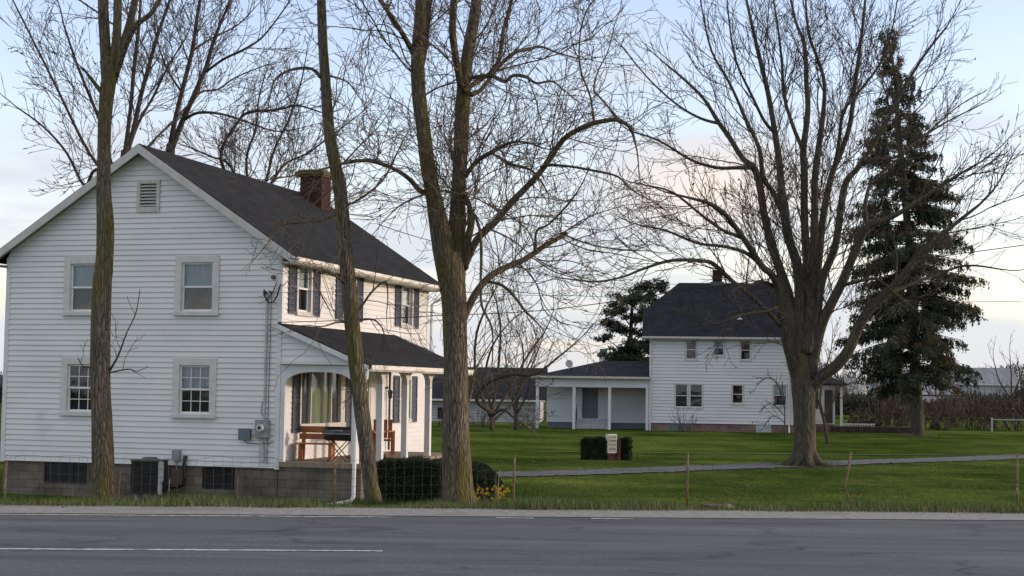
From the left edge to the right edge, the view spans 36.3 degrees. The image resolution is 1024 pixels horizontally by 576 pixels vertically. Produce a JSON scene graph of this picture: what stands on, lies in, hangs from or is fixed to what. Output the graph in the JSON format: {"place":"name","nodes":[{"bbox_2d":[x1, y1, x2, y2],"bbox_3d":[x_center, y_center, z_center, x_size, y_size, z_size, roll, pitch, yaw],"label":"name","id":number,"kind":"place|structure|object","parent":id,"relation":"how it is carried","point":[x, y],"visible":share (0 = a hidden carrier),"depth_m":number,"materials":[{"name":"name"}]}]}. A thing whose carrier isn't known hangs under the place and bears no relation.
{"place":"outdoors","nodes":[
{"label":"outdoors","id":0,"kind":"place"},
{"bbox_2d":[3,456,1019,512],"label":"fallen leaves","id":1,"kind":"object","parent":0,"point":[682,481],"visible":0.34,"depth_m":46.98,"materials":[{"name":"brown plant"}]},
{"bbox_2d":[0,513,1023,575],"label":"road","id":2,"kind":"structure","parent":0,"point":[483,546],"depth_m":14.89,"materials":[{"name":"grey asphalt"}]},
{"bbox_2d":[0,548,382,550],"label":"lane line","id":3,"kind":"object","parent":2,"relation":"on","point":[196,549],"visible":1,"depth_m":14.15,"materials":[{"name":"paint"}]},
{"bbox_2d":[0,514,632,518],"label":"edge line","id":4,"kind":"object","parent":2,"relation":"on","point":[286,516],"visible":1,"depth_m":17.87,"materials":[{"name":"paint"}]},
{"bbox_2d":[0,401,1023,520],"bbox_3d":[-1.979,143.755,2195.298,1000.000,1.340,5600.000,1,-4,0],"label":"lawn","id":5,"kind":"structure","parent":0,"point":[503,441],"depth_m":57.95,"materials":[{"name":"green plant"}]},
{"bbox_2d":[0,383,2,403],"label":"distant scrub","id":6,"kind":"object","parent":5,"relation":"on","point":[1,388],"depth_m":147.32,"materials":[{"name":"plant"}]},
{"bbox_2d":[0,371,2,386],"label":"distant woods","id":7,"kind":"object","parent":5,"relation":"on","point":[1,379],"depth_m":334.29,"materials":[{"name":"grey plant"}]},
{"bbox_2d":[23,0,165,499],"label":"bare tree","id":8,"kind":"object","parent":5,"relation":"on","point":[113,54],"visible":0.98,"depth_m":24.96,"materials":[{"name":"brown plant"}]},
{"bbox_2d":[71,494,137,502],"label":"grass","id":9,"kind":"structure","parent":5,"relation":"on","point":[128,497],"depth_m":24.62,"materials":[{"name":"green plant"}]},
{"bbox_2d":[0,0,212,196],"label":"bare tree","id":10,"kind":"object","parent":5,"relation":"on","point":[129,134],"visible":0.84,"depth_m":61.12,"materials":[{"name":"brown plant"}]},
{"bbox_2d":[130,457,168,501],"bbox_3d":[-8.814,4.723,38.112,0.860,1.190,0.510,0,-4,16],"label":"air conditioner","id":11,"kind":"object","parent":5,"relation":"on","point":[159,475],"visible":0.88,"depth_m":37.92,"materials":[{"name":"metal"}]},
{"bbox_2d":[0,143,473,504],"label":"farmhouse","id":12,"kind":"object","parent":5,"relation":"on","point":[213,355],"visible":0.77,"depth_m":39.18,"materials":[{"name":"white"}]},
{"bbox_2d":[44,461,86,482],"bbox_3d":[-11.277,4.654,39.430,1.200,0.517,0.029,0,-4,16],"label":"basement window","id":13,"kind":"structure","parent":12,"relation":"in","point":[59,471],"depth_m":39.44,"materials":[{"name":"black glass"}]},
{"bbox_2d":[58,357,90,415],"bbox_3d":[-10.833,2.492,39.476,1.240,1.470,0.272,0,-4,16],"label":"window","id":14,"kind":"structure","parent":12,"relation":"in","point":[75,391],"depth_m":39.56,"materials":[{"name":"paint"}]},
{"bbox_2d":[61,257,95,315],"bbox_3d":[-10.793,-0.041,39.659,1.240,1.490,0.312,0,-4,16],"label":"window","id":15,"kind":"structure","parent":12,"relation":"in","point":[78,271],"depth_m":39.74,"materials":[{"name":"paint"}]},
{"bbox_2d":[170,358,216,418],"bbox_3d":[-7.815,2.478,38.611,1.220,1.470,0.312,0,-4,16],"label":"window","id":16,"kind":"structure","parent":12,"relation":"in","point":[194,384],"depth_m":38.65,"materials":[{"name":"paint"}]},
{"bbox_2d":[172,255,219,315],"bbox_3d":[-7.779,-0.057,38.773,1.240,1.490,0.312,0,-4,16],"label":"window","id":17,"kind":"structure","parent":12,"relation":"in","point":[197,281],"depth_m":38.82,"materials":[{"name":"paint"}]},
{"bbox_2d":[203,466,234,489],"bbox_3d":[-7.167,4.654,38.279,0.870,0.552,0.029,0,-4,16],"label":"basement window","id":18,"kind":"structure","parent":12,"relation":"in","point":[208,472],"depth_m":38.30,"materials":[{"name":"black glass"}]},
{"bbox_2d":[263,282,280,302],"bbox_3d":[-5.831,0.115,37.902,0.586,0.520,0.184,-2,-5,38],"label":"service drop","id":19,"kind":"object","parent":12,"relation":"attached to","point":[264,292],"visible":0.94,"depth_m":37.88,"materials":[{"name":"black rubber"}]},
{"bbox_2d":[296,266,313,316],"bbox_3d":[-5.316,0.023,39.324,0.282,1.370,1.000,0,-4,16],"label":"window","id":20,"kind":"structure","parent":12,"relation":"in","point":[301,283],"depth_m":39.63,"materials":[{"name":"paint"}]},
{"bbox_2d":[295,426,336,460],"bbox_3d":[-4.826,3.842,38.571,1.000,0.840,0.520,0,-4,8],"label":"porch bench","id":21,"kind":"object","parent":12,"relation":"on","point":[309,432],"visible":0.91,"depth_m":38.77,"materials":[{"name":"brown wood"}]},
{"bbox_2d":[300,372,345,426],"bbox_3d":[-4.924,2.853,40.393,0.180,1.530,2.940,0,-4,16],"label":"picture window","id":22,"kind":"structure","parent":12,"relation":"in","point":[316,407],"depth_m":40.54,"materials":[{"name":"glass"}]},
{"bbox_2d":[322,426,350,461],"bbox_3d":[-4.231,3.821,38.155,0.840,0.860,0.414,0,-4,16],"label":"barbecue grill","id":23,"kind":"object","parent":12,"relation":"on","point":[331,433],"visible":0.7,"depth_m":38.07,"materials":[{"name":"black metal"}]},
{"bbox_2d":[347,430,393,458],"bbox_3d":[-3.739,4.051,40.485,0.890,0.700,1.400,0,-4,16],"label":"picnic table","id":24,"kind":"object","parent":12,"relation":"on","point":[374,436],"visible":0.22,"depth_m":40.90,"materials":[{"name":"brown wood"}]},
{"bbox_2d":[373,419,394,454],"bbox_3d":[-3.534,4.053,42.409,0.660,0.950,0.600,1,-4,1],"label":"porch chair","id":25,"kind":"object","parent":12,"relation":"on","point":[391,435],"visible":0.42,"depth_m":42.63,"materials":[{"name":"brown wood"}]},
{"bbox_2d":[400,376,411,421],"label":"window","id":26,"kind":"structure","parent":12,"relation":"in","point":[410,382],"depth_m":46.62,"materials":[{"name":"paint"}]},
{"bbox_2d":[400,286,413,328],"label":"window","id":27,"kind":"structure","parent":12,"relation":"in","point":[404,295],"depth_m":46.82,"materials":[{"name":"paint"}]},
{"bbox_2d":[378,224,637,290],"bbox_3d":[1.958,-0.466,58.810,1.921,2.923,63.868,0,-4,9],"label":"utility cable","id":28,"kind":"object","parent":12,"relation":"attached to","point":[477,252],"visible":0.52,"depth_m":33.00,"materials":[{"name":"black rubber"}]},
{"bbox_2d":[268,291,1016,301],"bbox_3d":[2.158,0.143,34.348,17.766,0.376,1.527,-1,-4,20],"label":"utility cable","id":29,"kind":"object","parent":12,"relation":"attached to","point":[621,297],"visible":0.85,"depth_m":33.84,"materials":[{"name":"black rubber"}]},
{"bbox_2d":[278,245,1023,322],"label":"utility cable","id":30,"kind":"object","parent":12,"relation":"attached to","point":[694,289],"visible":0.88,"depth_m":33.82,"materials":[{"name":"black rubber"}]},
{"bbox_2d":[141,0,344,165],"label":"bare tree","id":31,"kind":"object","parent":5,"relation":"on","point":[176,133],"visible":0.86,"depth_m":62.12,"materials":[{"name":"brown plant"}]},
{"bbox_2d":[148,24,417,230],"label":"bare tree","id":32,"kind":"object","parent":5,"relation":"on","point":[231,147],"visible":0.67,"depth_m":66.12,"materials":[{"name":"brown plant"}]},
{"bbox_2d":[219,0,441,504],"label":"bare tree","id":33,"kind":"object","parent":5,"relation":"on","point":[347,277],"visible":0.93,"depth_m":25.12,"materials":[{"name":"brown plant"}]},
{"bbox_2d":[342,496,403,506],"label":"grass","id":34,"kind":"structure","parent":5,"relation":"on","point":[382,502],"depth_m":24.85,"materials":[{"name":"green plant"}]},
{"bbox_2d":[376,455,441,504],"bbox_3d":[-2.042,3.893,31.397,1.561,1.098,1.190,1,-4,2],"label":"clipped hedge","id":35,"kind":"object","parent":5,"relation":"on","point":[389,473],"visible":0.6,"depth_m":30.91,"materials":[{"name":"green plant"}]},
{"bbox_2d":[419,497,498,504],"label":"grass","id":36,"kind":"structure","parent":5,"relation":"on","point":[478,500],"depth_m":25.12,"materials":[{"name":"green plant"}]},
{"bbox_2d":[471,460,502,503],"bbox_3d":[-1.045,4.532,36.084,1.746,1.186,1.415,1,-4,0],"label":"round bush","id":37,"kind":"object","parent":5,"relation":"on","point":[486,472],"visible":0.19,"depth_m":35.67,"materials":[{"name":"green plant"}]},
{"bbox_2d":[469,406,504,426],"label":"green shrub","id":38,"kind":"object","parent":5,"relation":"on","point":[483,424],"visible":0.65,"depth_m":97.41,"materials":[{"name":"green plant"}]},
{"bbox_2d":[230,0,746,504],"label":"bare tree","id":39,"kind":"object","parent":5,"relation":"on","point":[454,244],"visible":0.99,"depth_m":25.24,"materials":[{"name":"brown plant"}]},
{"bbox_2d":[476,469,500,504],"bbox_3d":[-0.507,4.240,32.818,0.520,0.854,0.465,1,-4,0],"label":"bare shrub","id":40,"kind":"object","parent":5,"relation":"on","point":[497,493],"visible":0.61,"depth_m":32.85,"materials":[{"name":"brown plant"}]},
{"bbox_2d":[431,367,547,422],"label":"grey barn","id":41,"kind":"structure","parent":5,"relation":"on","point":[437,400],"depth_m":111.59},
{"bbox_2d":[437,407,442,418],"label":"window","id":42,"kind":"structure","parent":41,"relation":"in","point":[439,408],"depth_m":111.51,"materials":[{"name":"black glass"}]},
{"bbox_2d":[480,485,509,504],"bbox_3d":[-0.329,4.447,33.341,0.719,0.486,0.627,1,-4,0],"label":"daffodil clump","id":43,"kind":"object","parent":5,"relation":"on","point":[500,493],"visible":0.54,"depth_m":33.33,"materials":[{"name":"yellow plant"}]},
{"bbox_2d":[0,489,1023,513],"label":"verge grass","id":44,"kind":"structure","parent":5,"relation":"on","point":[273,501],"depth_m":20.06,"materials":[{"name":"green plant"}]},
{"bbox_2d":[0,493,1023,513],"bbox_3d":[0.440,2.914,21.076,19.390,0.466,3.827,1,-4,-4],"label":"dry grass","id":45,"kind":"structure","parent":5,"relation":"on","point":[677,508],"depth_m":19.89,"materials":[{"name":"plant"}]},
{"bbox_2d":[3,452,1023,508],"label":"wire fence","id":46,"kind":"object","parent":5,"relation":"on","point":[687,480],"visible":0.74,"depth_m":25.85,"materials":[{"name":"grey metal"}]},
{"bbox_2d":[469,307,564,429],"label":"bare shrub tree","id":47,"kind":"object","parent":5,"relation":"on","point":[515,410],"visible":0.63,"depth_m":91.83,"materials":[{"name":"brown plant"}]},
{"bbox_2d":[433,249,603,446],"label":"bare shrub tree","id":48,"kind":"object","parent":5,"relation":"on","point":[491,412],"visible":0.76,"depth_m":71.64,"materials":[{"name":"brown plant"}]},
{"bbox_2d":[487,395,556,428],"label":"blossom bush","id":49,"kind":"object","parent":5,"relation":"on","point":[525,419],"visible":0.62,"depth_m":95.58,"materials":[{"name":"brown plant"}]},
{"bbox_2d":[22,483,1023,507],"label":"lawn tufts","id":50,"kind":"object","parent":5,"relation":"on","point":[519,486],"visible":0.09,"depth_m":42.90,"materials":[{"name":"green plant"}]},
{"bbox_2d":[580,435,606,459],"bbox_3d":[3.240,6.155,60.327,1.208,0.986,0.942,0,-4,14],"label":"clipped hedge","id":51,"kind":"object","parent":5,"relation":"on","point":[594,448],"visible":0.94,"depth_m":59.97,"materials":[{"name":"green plant"}]},
{"bbox_2d":[599,349,606,361],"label":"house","id":52,"kind":"structure","parent":5,"relation":"on","point":[603,350],"depth_m":121.59,"materials":[{"name":"grey"}]},
{"bbox_2d":[606,434,620,459],"bbox_3d":[3.885,6.162,59.966,0.550,1.100,0.240,2,-4,-24],"label":"lawn sign","id":53,"kind":"object","parent":5,"relation":"on","point":[613,443],"visible":0.98,"depth_m":59.87,"materials":[{"name":"white paint"}]},
{"bbox_2d":[618,436,633,459],"bbox_3d":[4.346,6.187,60.314,0.664,0.941,0.669,0,-4,14],"label":"clipped hedge","id":54,"kind":"object","parent":5,"relation":"on","point":[626,443],"visible":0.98,"depth_m":60.07,"materials":[{"name":"green plant"}]},
{"bbox_2d":[590,277,669,360],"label":"pine tree","id":55,"kind":"object","parent":5,"relation":"on","point":[633,349],"visible":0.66,"depth_m":110.86,"materials":[{"name":"green plant"}]},
{"bbox_2d":[668,400,703,431],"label":"bare shrub","id":56,"kind":"object","parent":5,"relation":"on","point":[680,427],"visible":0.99,"depth_m":94.02,"materials":[{"name":"brown plant"}]},
{"bbox_2d":[699,503,733,508],"bbox_3d":[3.072,3.307,23.235,0.604,0.215,0.384,1,-4,0],"label":"fallen log","id":57,"kind":"object","parent":5,"relation":"on","point":[714,505],"visible":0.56,"depth_m":23.16,"materials":[{"name":"wood"}]},
{"bbox_2d":[531,270,910,433],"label":"second house","id":58,"kind":"structure","parent":5,"relation":"on","point":[661,384],"depth_m":95.81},
{"bbox_2d":[674,383,688,408],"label":"window","id":59,"kind":"structure","parent":58,"relation":"in","point":[681,390],"depth_m":95.70,"materials":[{"name":"glass"}]},
{"bbox_2d":[685,340,697,360],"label":"window","id":60,"kind":"structure","parent":58,"relation":"in","point":[690,345],"depth_m":95.82,"materials":[{"name":"glass"}]},
{"bbox_2d":[689,383,703,408],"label":"window","id":61,"kind":"structure","parent":58,"relation":"in","point":[695,389],"depth_m":95.61,"materials":[{"name":"paint"}]},
{"bbox_2d":[713,340,724,356],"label":"window","id":62,"kind":"structure","parent":58,"relation":"in","point":[720,352],"depth_m":95.66,"materials":[{"name":"paint"}]},
{"bbox_2d":[731,384,743,404],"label":"window","id":63,"kind":"structure","parent":58,"relation":"in","point":[737,390],"depth_m":95.33,"materials":[{"name":"paint"}]},
{"bbox_2d":[739,339,751,361],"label":"window","id":64,"kind":"structure","parent":58,"relation":"in","point":[745,351],"depth_m":95.47,"materials":[{"name":"paint"}]},
{"bbox_2d":[772,384,787,407],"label":"window","id":65,"kind":"structure","parent":58,"relation":"in","point":[776,394],"depth_m":95.07,"materials":[{"name":"paint"}]},
{"bbox_2d":[711,225,783,282],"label":"distant tree","id":66,"kind":"object","parent":5,"relation":"on","point":[747,264],"visible":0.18,"depth_m":150.43,"materials":[{"name":"brown plant"}]},
{"bbox_2d":[750,370,785,438],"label":"sapling","id":67,"kind":"object","parent":5,"relation":"on","point":[783,402],"visible":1,"depth_m":83.76,"materials":[{"name":"brown plant"}]},
{"bbox_2d":[523,0,1023,467],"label":"maple tree","id":68,"kind":"object","parent":5,"relation":"on","point":[808,318],"visible":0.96,"depth_m":57.16,"materials":[{"name":"brown plant"}]},
{"bbox_2d":[778,314,881,443],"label":"sapling","id":69,"kind":"object","parent":5,"relation":"on","point":[825,412],"visible":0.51,"depth_m":78.81,"materials":[{"name":"brown plant"}]},
{"bbox_2d":[837,369,861,394],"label":"distant tree","id":70,"kind":"object","parent":5,"relation":"on","point":[851,382],"visible":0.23,"depth_m":169.68,"materials":[{"name":"grey plant"}]},
{"bbox_2d":[855,379,866,394],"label":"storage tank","id":71,"kind":"object","parent":5,"relation":"on","point":[862,388],"visible":0.16,"depth_m":189.07,"materials":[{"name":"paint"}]},
{"bbox_2d":[846,409,882,426],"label":"dark shrub","id":72,"kind":"object","parent":5,"relation":"on","point":[866,420],"visible":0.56,"depth_m":99.57,"materials":[{"name":"green plant"}]},
{"bbox_2d":[851,384,900,426],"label":"hedgerow shrub","id":73,"kind":"object","parent":5,"relation":"on","point":[883,412],"visible":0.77,"depth_m":107.89,"materials":[{"name":"brown plant"}]},
{"bbox_2d":[869,395,909,426],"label":"hedgerow shrub","id":74,"kind":"object","parent":5,"relation":"on","point":[897,424],"visible":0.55,"depth_m":111.44,"materials":[{"name":"brown plant"}]},
{"bbox_2d":[853,396,940,413],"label":"shed","id":75,"kind":"structure","parent":5,"relation":"on","point":[924,397],"depth_m":180.78,"materials":[{"name":"metal"}]},
{"bbox_2d":[843,378,962,396],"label":"shed","id":76,"kind":"structure","parent":5,"relation":"on","point":[925,393],"depth_m":215.26,"materials":[{"name":"metal"}]},
{"bbox_2d":[883,405,925,425],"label":"hedgerow shrub","id":77,"kind":"object","parent":5,"relation":"on","point":[908,423],"visible":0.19,"depth_m":117.56,"materials":[{"name":"brown plant"}]},
{"bbox_2d":[834,29,989,436],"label":"spruce tree","id":78,"kind":"object","parent":5,"relation":"on","point":[898,333],"visible":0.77,"depth_m":91.37,"materials":[{"name":"green plant"}]},
{"bbox_2d":[817,360,1023,395],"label":"distant woods","id":79,"kind":"object","parent":5,"relation":"on","point":[908,368],"visible":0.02,"depth_m":327.25,"materials":[{"name":"plant"}]},
{"bbox_2d":[890,389,953,428],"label":"hedgerow shrub","id":80,"kind":"object","parent":5,"relation":"on","point":[933,423],"visible":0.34,"depth_m":109.56,"materials":[{"name":"brown plant"}]},
{"bbox_2d":[835,385,1023,418],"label":"distant scrub","id":81,"kind":"object","parent":5,"relation":"on","point":[853,402],"visible":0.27,"depth_m":147.10,"materials":[{"name":"brown plant"}]},
{"bbox_2d":[909,355,956,396],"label":"distant tree","id":82,"kind":"object","parent":5,"relation":"on","point":[930,391],"visible":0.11,"depth_m":189.57,"materials":[{"name":"grey plant"}]},
{"bbox_2d":[906,381,972,430],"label":"hedgerow shrub","id":83,"kind":"object","parent":5,"relation":"on","point":[947,427],"visible":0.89,"depth_m":105.48,"materials":[{"name":"plant"}]},
{"bbox_2d":[940,389,985,427],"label":"hedgerow shrub","id":84,"kind":"object","parent":5,"relation":"on","point":[962,415],"visible":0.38,"depth_m":113.49,"materials":[{"name":"brown plant"}]},
{"bbox_2d":[921,367,1020,396],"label":"barn","id":85,"kind":"structure","parent":5,"relation":"on","point":[989,379],"depth_m":239.70,"materials":[{"name":"metal"}]},
{"bbox_2d":[941,383,1019,429],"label":"hedgerow shrub","id":86,"kind":"object","parent":5,"relation":"on","point":[985,425],"visible":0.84,"depth_m":109.63,"materials":[{"name":"brown plant"}]},
{"bbox_2d":[966,387,1021,428],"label":"hedgerow shrub","id":87,"kind":"object","parent":5,"relation":"on","point":[994,425],"visible":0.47,"depth_m":111.63,"materials":[{"name":"brown plant"}]},
{"bbox_2d":[978,380,1023,430],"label":"hedgerow shrub","id":88,"kind":"object","parent":5,"relation":"on","point":[1016,428],"visible":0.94,"depth_m":107.61,"materials":[{"name":"brown plant"}]},
{"bbox_2d":[983,332,1023,395],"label":"distant tree","id":89,"kind":"object","parent":5,"relation":"on","point":[1009,367],"visible":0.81,"depth_m":199.68,"materials":[{"name":"brown plant"}]},
{"bbox_2d":[991,417,1020,431],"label":"rail fence","id":90,"kind":"object","parent":5,"relation":"on","point":[992,419],"visible":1,"depth_m":103.66,"materials":[{"name":"white wood"}]},
{"bbox_2d":[0,505,1023,519],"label":"road shoulder","id":91,"kind":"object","parent":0,"point":[487,512],"visible":1,"depth_m":18.84},
{"bbox_2d":[0,0,1023,389],"label":"sky","id":92,"kind":"structure","parent":0,"point":[996,43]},
{"bbox_2d":[496,455,1023,476],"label":"driveway","id":93,"kind":"structure","parent":0,"point":[673,469],"depth_m":55.74,"materials":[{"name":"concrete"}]},
{"bbox_2d":[538,451,1021,455],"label":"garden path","id":94,"kind":"structure","parent":0,"point":[752,453],"depth_m":66.57,"materials":[{"name":"grey concrete"}]},
{"bbox_2d":[898,432,938,436],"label":"grass","id":95,"kind":"structure","parent":0,"point":[920,435],"depth_m":91.25,"materials":[{"name":"green plant"}]},
{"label":"bare soil","id":96,"kind":"structure","parent":0,"visible":0},
{"bbox_2d":[768,459,840,467],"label":"grass","id":97,"kind":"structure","parent":96,"relation":"on","point":[826,466],"depth_m":57.18,"materials":[{"name":"green plant"}]}
]}

